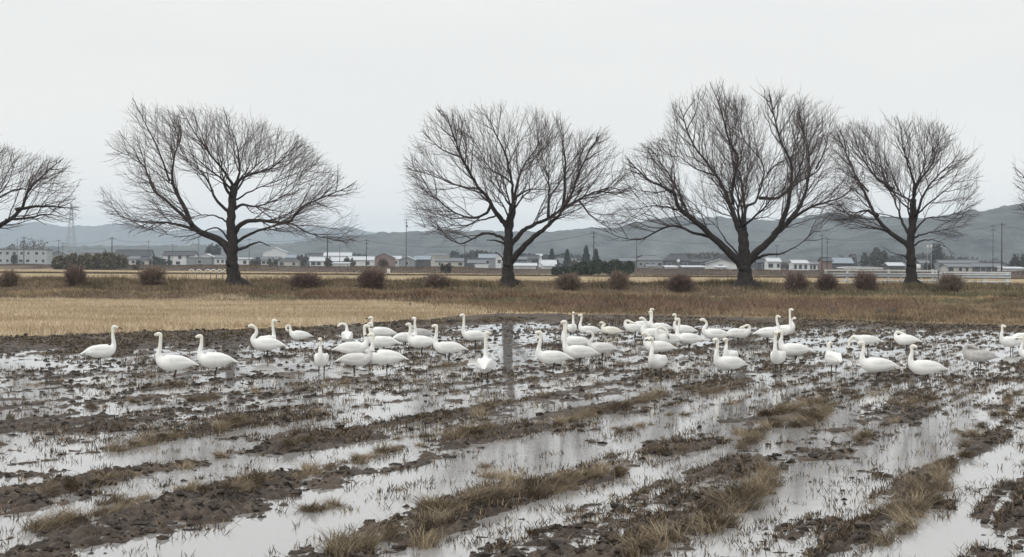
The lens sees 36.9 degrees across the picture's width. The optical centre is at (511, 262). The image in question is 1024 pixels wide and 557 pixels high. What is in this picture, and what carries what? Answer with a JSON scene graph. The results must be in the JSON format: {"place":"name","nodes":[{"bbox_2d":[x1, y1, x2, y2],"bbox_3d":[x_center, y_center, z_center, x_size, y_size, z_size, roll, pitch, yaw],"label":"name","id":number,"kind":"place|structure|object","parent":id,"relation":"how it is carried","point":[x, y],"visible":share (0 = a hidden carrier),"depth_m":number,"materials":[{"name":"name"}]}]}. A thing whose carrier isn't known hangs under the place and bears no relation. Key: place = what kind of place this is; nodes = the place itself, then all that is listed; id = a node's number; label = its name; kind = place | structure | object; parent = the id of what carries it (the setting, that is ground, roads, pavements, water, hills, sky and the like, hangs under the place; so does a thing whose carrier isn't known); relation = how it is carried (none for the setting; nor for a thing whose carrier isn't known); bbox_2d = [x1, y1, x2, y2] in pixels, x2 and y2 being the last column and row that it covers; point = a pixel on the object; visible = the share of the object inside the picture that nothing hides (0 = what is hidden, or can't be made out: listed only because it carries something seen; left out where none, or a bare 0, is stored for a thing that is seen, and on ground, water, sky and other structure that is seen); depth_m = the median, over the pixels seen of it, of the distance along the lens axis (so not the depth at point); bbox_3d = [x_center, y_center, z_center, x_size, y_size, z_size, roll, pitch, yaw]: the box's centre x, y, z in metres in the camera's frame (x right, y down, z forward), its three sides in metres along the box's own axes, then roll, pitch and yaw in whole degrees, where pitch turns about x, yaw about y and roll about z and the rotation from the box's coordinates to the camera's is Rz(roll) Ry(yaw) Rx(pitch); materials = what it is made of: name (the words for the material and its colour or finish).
{"place":"outdoors","nodes":[
{"label":"outdoors","id":0,"kind":"place"},
{"bbox_2d":[115,249,154,264],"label":"house","id":1,"kind":"structure","parent":0,"point":[126,253],"depth_m":741.96,"materials":[{"name":"tile"}]},
{"bbox_2d":[0,222,374,247],"bbox_3d":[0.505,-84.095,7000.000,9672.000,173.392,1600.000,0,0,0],"label":"hills","id":2,"kind":"structure","parent":0,"point":[50,234],"depth_m":6584.86,"materials":[{"name":"grey"}]},
{"bbox_2d":[278,258,299,265],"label":"house","id":3,"kind":"structure","parent":0,"point":[289,262],"depth_m":640.00,"materials":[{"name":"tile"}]},
{"bbox_2d":[0,212,923,256],"bbox_3d":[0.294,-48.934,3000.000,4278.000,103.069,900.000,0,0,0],"label":"hills","id":4,"kind":"structure","parent":0,"point":[761,230],"depth_m":2720.38,"materials":[{"name":"grey"}]},
{"bbox_2d":[0,314,1023,556],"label":"water","id":5,"kind":"structure","parent":0,"point":[279,533],"depth_m":21.48,"materials":[{"name":"grey liquid"}]},
{"bbox_2d":[80,325,121,363],"bbox_3d":[-10.259,2.075,38.266,1.032,1.000,0.347,0,0,-35],"label":"swan","id":6,"kind":"object","parent":5,"relation":"on","point":[99,352],"visible":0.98,"depth_m":38.19,"materials":[{"name":"white"}]},
{"bbox_2d":[150,332,197,377],"bbox_3d":[-7.482,2.071,34.069,1.060,1.040,0.359,0,0,-8],"label":"swan","id":7,"kind":"object","parent":5,"relation":"on","point":[175,363],"visible":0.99,"depth_m":33.96,"materials":[{"name":"white"}]},
{"bbox_2d":[192,334,238,373],"bbox_3d":[-6.771,2.120,35.060,1.071,0.950,0.366,0,0,-6],"label":"swan","id":8,"kind":"object","parent":5,"relation":"on","point":[216,360],"visible":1,"depth_m":34.95,"materials":[{"name":"white"}]},
{"bbox_2d":[245,324,285,357],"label":"swan","id":9,"kind":"object","parent":5,"relation":"on","point":[264,344],"visible":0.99,"depth_m":40.97,"materials":[{"name":"white"}]},
{"bbox_2d":[285,324,311,341],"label":"swan","id":10,"kind":"object","parent":5,"relation":"on","point":[298,335],"visible":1,"depth_m":48.18,"materials":[{"name":"white"}]},
{"bbox_2d":[314,337,328,372],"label":"swan","id":11,"kind":"object","parent":5,"relation":"on","point":[321,358],"visible":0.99,"depth_m":35.26,"materials":[{"name":"white"}]},
{"bbox_2d":[332,324,372,353],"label":"swan","id":12,"kind":"object","parent":5,"relation":"on","point":[353,347],"visible":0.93,"depth_m":39.71,"materials":[{"name":"white"}]},
{"bbox_2d":[334,349,376,372],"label":"swan","id":13,"kind":"object","parent":5,"relation":"on","point":[356,359],"visible":1,"depth_m":35.70,"materials":[{"name":"white"}]},
{"bbox_2d":[367,322,401,348],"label":"swan","id":14,"kind":"object","parent":5,"relation":"on","point":[383,342],"visible":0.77,"depth_m":43.34,"materials":[{"name":"white"}]},
{"bbox_2d":[364,333,408,370],"bbox_3d":[-2.990,2.148,36.539,1.075,0.940,0.367,0,0,-2],"label":"swan","id":15,"kind":"object","parent":5,"relation":"on","point":[384,357],"visible":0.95,"depth_m":36.42,"materials":[{"name":"white"}]},
{"bbox_2d":[403,323,432,351],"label":"swan","id":16,"kind":"object","parent":5,"relation":"on","point":[418,341],"visible":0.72,"depth_m":43.69,"materials":[{"name":"white"}]},
{"bbox_2d":[428,324,468,360],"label":"swan","id":17,"kind":"object","parent":5,"relation":"on","point":[444,347],"visible":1,"depth_m":40.37,"materials":[{"name":"white"}]},
{"bbox_2d":[477,331,494,381],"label":"swan","id":18,"kind":"object","parent":5,"relation":"on","point":[485,364],"visible":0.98,"depth_m":33.18,"materials":[{"name":"white"}]},
{"bbox_2d":[532,330,574,370],"bbox_3d":[0.987,2.142,36.877,1.055,1.000,0.348,0,0,-6],"label":"swan","id":19,"kind":"object","parent":5,"relation":"on","point":[550,357],"visible":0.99,"depth_m":36.77,"materials":[{"name":"white"}]},
{"bbox_2d":[561,324,587,345],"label":"swan","id":20,"kind":"object","parent":5,"relation":"on","point":[574,340],"visible":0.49,"depth_m":43.62,"materials":[{"name":"white"}]},
{"bbox_2d":[576,314,602,338],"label":"swan","id":21,"kind":"object","parent":5,"relation":"on","point":[583,329],"visible":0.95,"depth_m":52.22,"materials":[{"name":"white"}]},
{"bbox_2d":[597,321,623,334],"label":"swan","id":22,"kind":"object","parent":5,"relation":"on","point":[609,330],"visible":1,"depth_m":55.29,"materials":[{"name":"white"}]},
{"bbox_2d":[624,320,646,336],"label":"swan","id":23,"kind":"object","parent":5,"relation":"on","point":[631,326],"visible":0.82,"depth_m":53.48,"materials":[{"name":"white"}]},
{"bbox_2d":[644,337,668,374],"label":"swan","id":24,"kind":"object","parent":5,"relation":"on","point":[656,361],"visible":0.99,"depth_m":34.97,"materials":[{"name":"white"}]},
{"bbox_2d":[654,326,682,350],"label":"swan","id":25,"kind":"object","parent":5,"relation":"on","point":[668,337],"visible":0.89,"depth_m":45.10,"materials":[{"name":"white"}]},
{"bbox_2d":[670,313,697,333],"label":"swan","id":26,"kind":"object","parent":5,"relation":"on","point":[686,329],"visible":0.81,"depth_m":52.97,"materials":[{"name":"white"}]},
{"bbox_2d":[672,318,705,350],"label":"swan","id":27,"kind":"object","parent":5,"relation":"on","point":[689,339],"visible":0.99,"depth_m":45.53,"materials":[{"name":"white"}]},
{"bbox_2d":[727,324,750,341],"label":"swan","id":28,"kind":"object","parent":5,"relation":"on","point":[741,332],"visible":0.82,"depth_m":50.10,"materials":[{"name":"white"}]},
{"bbox_2d":[753,315,782,341],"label":"swan","id":29,"kind":"object","parent":5,"relation":"on","point":[766,332],"visible":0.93,"depth_m":50.53,"materials":[{"name":"white"}]},
{"bbox_2d":[770,331,785,371],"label":"swan","id":30,"kind":"object","parent":5,"relation":"on","point":[777,356],"visible":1,"depth_m":36.49,"materials":[{"name":"white"}]},
{"bbox_2d":[773,330,814,363],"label":"swan","id":31,"kind":"object","parent":5,"relation":"on","point":[795,350],"visible":0.85,"depth_m":39.54,"materials":[{"name":"white"}]},
{"bbox_2d":[847,335,882,349],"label":"swan","id":32,"kind":"object","parent":5,"relation":"on","point":[868,340],"visible":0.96,"depth_m":46.66,"materials":[{"name":"white"}]},
{"bbox_2d":[894,331,921,348],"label":"swan","id":33,"kind":"object","parent":5,"relation":"on","point":[904,339],"visible":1,"depth_m":46.50,"materials":[{"name":"white"}]},
{"bbox_2d":[908,344,948,381],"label":"swan","id":34,"kind":"object","parent":5,"relation":"on","point":[924,367],"visible":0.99,"depth_m":34.08,"materials":[{"name":"white"}]},
{"bbox_2d":[999,325,1020,351],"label":"swan","id":35,"kind":"object","parent":5,"relation":"on","point":[1009,341],"visible":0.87,"depth_m":45.98,"materials":[{"name":"white"}]},
{"bbox_2d":[0,313,1023,556],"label":"mud","id":36,"kind":"structure","parent":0,"point":[75,537],"depth_m":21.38,"materials":[{"name":"soil"}]},
{"bbox_2d":[365,316,397,335],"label":"swan","id":37,"kind":"object","parent":36,"relation":"on","point":[381,331],"visible":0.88,"depth_m":48.47,"materials":[{"name":"white"}]},
{"bbox_2d":[392,317,416,346],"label":"swan","id":38,"kind":"object","parent":36,"relation":"on","point":[401,337],"visible":0.72,"depth_m":45.70,"materials":[{"name":"white"}]},
{"bbox_2d":[458,314,491,345],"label":"swan","id":39,"kind":"object","parent":36,"relation":"on","point":[471,335],"visible":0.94,"depth_m":46.48,"materials":[{"name":"white"}]},
{"bbox_2d":[0,315,1023,556],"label":"rice stubble","id":40,"kind":"object","parent":36,"relation":"on","point":[664,515],"visible":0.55,"depth_m":24.31,"materials":[{"name":"plant"}]},
{"bbox_2d":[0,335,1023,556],"bbox_3d":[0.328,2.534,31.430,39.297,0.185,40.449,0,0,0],"label":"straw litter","id":41,"kind":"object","parent":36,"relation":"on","point":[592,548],"visible":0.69,"depth_m":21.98,"materials":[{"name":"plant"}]},
{"bbox_2d":[3,317,1023,556],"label":"rice straw","id":42,"kind":"object","parent":36,"relation":"on","point":[759,486],"visible":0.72,"depth_m":17.60,"materials":[{"name":"plant"}]},
{"bbox_2d":[557,320,599,365],"bbox_3d":[1.672,2.047,38.572,1.110,1.188,0.355,0,0,-8],"label":"swan","id":43,"kind":"object","parent":36,"relation":"on","point":[578,351],"visible":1,"depth_m":38.47,"materials":[{"name":"white"}]},
{"bbox_2d":[583,330,618,359],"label":"swan","id":44,"kind":"object","parent":36,"relation":"on","point":[602,348],"visible":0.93,"depth_m":40.75,"materials":[{"name":"white"}]},
{"bbox_2d":[636,317,664,340],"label":"swan","id":45,"kind":"object","parent":36,"relation":"on","point":[651,331],"visible":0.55,"depth_m":48.86,"materials":[{"name":"white"}]},
{"bbox_2d":[638,332,677,353],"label":"swan","id":46,"kind":"object","parent":36,"relation":"on","point":[661,346],"visible":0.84,"depth_m":41.33,"materials":[{"name":"white"}]},
{"bbox_2d":[697,318,731,345],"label":"swan","id":47,"kind":"object","parent":36,"relation":"on","point":[711,333],"visible":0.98,"depth_m":48.15,"materials":[{"name":"white"}]},
{"bbox_2d":[709,338,747,378],"bbox_3d":[4.883,2.177,34.593,1.057,0.963,0.341,0,0,-26],"label":"swan","id":48,"kind":"object","parent":36,"relation":"on","point":[728,363],"visible":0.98,"depth_m":34.43,"materials":[{"name":"white"}]},
{"bbox_2d":[825,341,842,372],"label":"swan","id":49,"kind":"object","parent":36,"relation":"on","point":[833,358],"visible":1,"depth_m":36.61,"materials":[{"name":"white"}]},
{"bbox_2d":[853,341,900,380],"bbox_3d":[8.143,2.216,34.253,1.081,0.925,0.348,0,0,-4],"label":"swan","id":50,"kind":"object","parent":36,"relation":"on","point":[877,365],"visible":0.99,"depth_m":34.15,"materials":[{"name":"white"}]},
{"bbox_2d":[963,343,999,368],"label":"swan","id":51,"kind":"object","parent":36,"relation":"on","point":[977,354],"visible":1,"depth_m":38.02,"materials":[{"name":"white"}]},
{"bbox_2d":[0,264,1023,336],"bbox_3d":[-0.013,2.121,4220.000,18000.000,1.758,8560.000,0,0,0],"label":"ground","id":52,"kind":"structure","parent":0,"point":[25,268],"depth_m":224.71,"materials":[{"name":"plant"}]},
{"bbox_2d":[0,268,21,286],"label":"brush shrub","id":53,"kind":"object","parent":52,"relation":"on","point":[9,278],"visible":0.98,"depth_m":102.68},
{"bbox_2d":[0,249,52,263],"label":"building","id":54,"kind":"structure","parent":52,"relation":"on","point":[37,256],"depth_m":700.00,"materials":[{"name":"white concrete"}]},
{"bbox_2d":[0,134,84,230],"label":"bare tree","id":55,"kind":"object","parent":52,"relation":"on","point":[30,184],"visible":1,"depth_m":104.44,"materials":[{"name":"brown plant"}]},
{"bbox_2d":[51,255,68,268],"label":"thicket bush","id":56,"kind":"object","parent":52,"relation":"on","point":[59,262],"visible":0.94,"depth_m":374.50,"materials":[{"name":"green plant"}]},
{"bbox_2d":[61,262,91,286],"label":"brush shrub","id":57,"kind":"object","parent":52,"relation":"on","point":[74,276],"visible":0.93,"depth_m":102.71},
{"bbox_2d":[66,251,96,268],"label":"thicket bush","id":58,"kind":"object","parent":52,"relation":"on","point":[86,261],"visible":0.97,"depth_m":373.87,"materials":[{"name":"green plant"}]},
{"bbox_2d":[93,252,114,268],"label":"thicket bush","id":59,"kind":"object","parent":52,"relation":"on","point":[101,262],"visible":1,"depth_m":374.35,"materials":[{"name":"green plant"}]},
{"bbox_2d":[107,254,128,268],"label":"thicket bush","id":60,"kind":"object","parent":52,"relation":"on","point":[118,261],"visible":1,"depth_m":373.53,"materials":[{"name":"green plant"}]},
{"bbox_2d":[131,264,169,285],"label":"brush shrub","id":61,"kind":"object","parent":52,"relation":"on","point":[150,276],"visible":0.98,"depth_m":102.64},
{"bbox_2d":[162,251,198,264],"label":"house","id":62,"kind":"structure","parent":52,"relation":"on","point":[179,258],"depth_m":680.00,"materials":[{"name":"tile"}]},
{"bbox_2d":[185,257,215,264],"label":"shed","id":63,"kind":"structure","parent":52,"relation":"on","point":[197,260],"depth_m":650.00,"materials":[{"name":"metal"}]},
{"bbox_2d":[92,97,367,285],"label":"bare tree","id":64,"kind":"object","parent":52,"relation":"on","point":[231,248],"visible":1,"depth_m":103.70,"materials":[{"name":"grey plant"}]},
{"bbox_2d":[0,293,511,336],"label":"dry grass field","id":65,"kind":"structure","parent":52,"relation":"on","point":[63,314],"depth_m":70.45,"materials":[{"name":"plant"}]},
{"bbox_2d":[263,247,288,257],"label":"warehouse","id":66,"kind":"structure","parent":52,"relation":"on","point":[275,252],"depth_m":900.00,"materials":[{"name":"metal"}]},
{"bbox_2d":[278,269,327,287],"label":"brush shrub","id":67,"kind":"object","parent":52,"relation":"on","point":[308,280],"visible":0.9,"depth_m":102.51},
{"bbox_2d":[309,257,346,265],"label":"shed","id":68,"kind":"structure","parent":52,"relation":"on","point":[316,261],"depth_m":640.00,"materials":[{"name":"metal"}]},
{"bbox_2d":[347,256,375,266],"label":"workshop","id":69,"kind":"structure","parent":52,"relation":"on","point":[360,260],"depth_m":640.00,"materials":[{"name":"metal"}]},
{"bbox_2d":[356,265,388,288],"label":"brush shrub","id":70,"kind":"object","parent":52,"relation":"on","point":[370,278],"visible":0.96,"depth_m":102.57,"materials":[{"name":"plant"}]},
{"bbox_2d":[414,255,431,266],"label":"barn","id":71,"kind":"structure","parent":52,"relation":"on","point":[423,260],"depth_m":650.00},
{"bbox_2d":[421,272,452,288],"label":"brush shrub","id":72,"kind":"object","parent":52,"relation":"on","point":[432,279],"visible":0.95,"depth_m":102.63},
{"bbox_2d":[434,258,463,266],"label":"house","id":73,"kind":"structure","parent":52,"relation":"on","point":[457,262],"depth_m":630.00,"materials":[{"name":"grey tile"}]},
{"bbox_2d":[478,254,497,267],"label":"barn","id":74,"kind":"structure","parent":52,"relation":"on","point":[491,260],"depth_m":660.00,"materials":[{"name":"white metal"}]},
{"bbox_2d":[0,272,986,286],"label":"bank reeds","id":75,"kind":"object","parent":52,"relation":"on","point":[282,276],"visible":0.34,"depth_m":107.78,"materials":[{"name":"plant"}]},
{"bbox_2d":[0,287,1023,325],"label":"dry weeds","id":76,"kind":"object","parent":52,"relation":"on","point":[926,311],"visible":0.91,"depth_m":84.17,"materials":[{"name":"plant"}]},
{"bbox_2d":[0,274,1023,304],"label":"bank weeds","id":77,"kind":"object","parent":52,"relation":"on","point":[104,283],"visible":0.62,"depth_m":102.35,"materials":[{"name":"plant"}]},
{"bbox_2d":[0,263,1023,276],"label":"levee scrub","id":78,"kind":"object","parent":52,"relation":"on","point":[439,269],"visible":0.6,"depth_m":339.03,"materials":[{"name":"plant"}]},
{"bbox_2d":[0,271,1023,278],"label":"field edge weeds","id":79,"kind":"object","parent":52,"relation":"on","point":[96,272],"visible":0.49,"depth_m":280.94,"materials":[{"name":"plant"}]},
{"bbox_2d":[397,99,639,287],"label":"bare tree","id":80,"kind":"object","parent":52,"relation":"on","point":[510,257],"visible":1,"depth_m":103.36,"materials":[{"name":"grey plant"}]},
{"bbox_2d":[550,266,575,274],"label":"evergreen bush","id":81,"kind":"object","parent":52,"relation":"on","point":[559,270],"visible":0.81,"depth_m":299.23,"materials":[{"name":"green plant"}]},
{"bbox_2d":[551,270,584,289],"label":"brush shrub","id":82,"kind":"object","parent":52,"relation":"on","point":[566,281],"visible":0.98,"depth_m":102.66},
{"bbox_2d":[573,260,595,274],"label":"evergreen bush","id":83,"kind":"object","parent":52,"relation":"on","point":[581,267],"visible":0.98,"depth_m":299.27,"materials":[{"name":"green plant"}]},
{"bbox_2d":[593,258,620,275],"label":"evergreen bush","id":84,"kind":"object","parent":52,"relation":"on","point":[600,266],"visible":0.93,"depth_m":299.12,"materials":[{"name":"green plant"}]},
{"bbox_2d":[605,269,630,289],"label":"brush shrub","id":85,"kind":"object","parent":52,"relation":"on","point":[619,280],"visible":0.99,"depth_m":102.73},
{"bbox_2d":[619,260,634,274],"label":"evergreen bush","id":86,"kind":"object","parent":52,"relation":"on","point":[628,266],"visible":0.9,"depth_m":299.19,"materials":[{"name":"green plant"}]},
{"bbox_2d":[253,250,1011,267],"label":"distant woods","id":87,"kind":"object","parent":52,"relation":"on","point":[708,254],"visible":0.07,"depth_m":869.05,"materials":[{"name":"plant"}]},
{"bbox_2d":[637,255,662,268],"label":"house","id":88,"kind":"structure","parent":52,"relation":"on","point":[643,260],"depth_m":660.00,"materials":[{"name":"grey tile"}]},
{"bbox_2d":[663,254,691,268],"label":"house","id":89,"kind":"structure","parent":52,"relation":"on","point":[670,259],"depth_m":660.00,"materials":[{"name":"tile"}]},
{"bbox_2d":[665,273,697,290],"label":"brush shrub","id":90,"kind":"object","parent":52,"relation":"on","point":[680,282],"visible":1,"depth_m":102.64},
{"bbox_2d":[703,259,736,269],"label":"hall","id":91,"kind":"structure","parent":52,"relation":"on","point":[720,262],"depth_m":520.00,"materials":[{"name":"grey tile"}]},
{"bbox_2d":[589,77,875,288],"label":"bare tree","id":92,"kind":"object","parent":52,"relation":"on","point":[743,259],"visible":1,"depth_m":104.27,"materials":[{"name":"grey plant"}]},
{"bbox_2d":[763,258,781,269],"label":"house","id":93,"kind":"structure","parent":52,"relation":"on","point":[771,263],"depth_m":540.00,"materials":[{"name":"metal"}]},
{"bbox_2d":[780,268,809,291],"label":"brush shrub","id":94,"kind":"object","parent":52,"relation":"on","point":[794,281],"visible":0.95,"depth_m":102.71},
{"bbox_2d":[788,260,809,270],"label":"house","id":95,"kind":"structure","parent":52,"relation":"on","point":[799,265],"depth_m":500.00,"materials":[{"name":"metal"}]},
{"bbox_2d":[814,269,839,290],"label":"brush shrub","id":96,"kind":"object","parent":52,"relation":"on","point":[828,281],"visible":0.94,"depth_m":102.72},
{"bbox_2d":[831,257,853,269],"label":"house","id":97,"kind":"structure","parent":52,"relation":"on","point":[843,262],"depth_m":540.00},
{"bbox_2d":[850,269,881,290],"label":"brush shrub","id":98,"kind":"object","parent":52,"relation":"on","point":[864,280],"visible":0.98,"depth_m":102.72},
{"bbox_2d":[860,247,888,266],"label":"village tree","id":99,"kind":"object","parent":52,"relation":"on","point":[877,257],"visible":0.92,"depth_m":559.22,"materials":[{"name":"grey plant"}]},
{"bbox_2d":[824,269,937,283],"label":"guardrail","id":100,"kind":"object","parent":52,"relation":"on","point":[932,275],"visible":0.46,"depth_m":110.42,"materials":[{"name":"metal"}]},
{"bbox_2d":[818,109,985,286],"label":"bare tree","id":101,"kind":"object","parent":52,"relation":"on","point":[909,245],"visible":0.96,"depth_m":106.83,"materials":[{"name":"brown plant"}]},
{"bbox_2d":[929,243,944,264],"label":"village tree","id":102,"kind":"object","parent":52,"relation":"on","point":[935,253],"visible":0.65,"depth_m":599.35,"materials":[{"name":"grey plant"}]},
{"bbox_2d":[933,270,967,291],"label":"brush shrub","id":103,"kind":"object","parent":52,"relation":"on","point":[950,282],"visible":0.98,"depth_m":102.70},
{"bbox_2d":[939,263,973,271],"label":"house","id":104,"kind":"structure","parent":52,"relation":"on","point":[953,267],"depth_m":480.00,"materials":[{"name":"grey tile"}]},
{"bbox_2d":[939,272,1010,284],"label":"guardrail","id":105,"kind":"object","parent":52,"relation":"on","point":[1007,276],"visible":0.56,"depth_m":109.42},
{"bbox_2d":[970,263,1004,270],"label":"house","id":106,"kind":"structure","parent":52,"relation":"on","point":[985,266],"depth_m":500.00,"materials":[{"name":"grey tile"}]},
{"bbox_2d":[1008,253,1023,266],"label":"village tree","id":107,"kind":"object","parent":52,"relation":"on","point":[1016,261],"visible":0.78,"depth_m":518.96,"materials":[{"name":"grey plant"}]},
{"bbox_2d":[0,0,1023,232],"label":"sky","id":108,"kind":"structure","parent":0,"point":[358,78],"materials":[{"name":"white"}]},
{"bbox_2d":[155,203,1023,263],"bbox_3d":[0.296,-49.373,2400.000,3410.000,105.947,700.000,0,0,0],"label":"hills","id":109,"kind":"structure","parent":0,"point":[984,243],"depth_m":2171.58,"materials":[{"name":"grey"}]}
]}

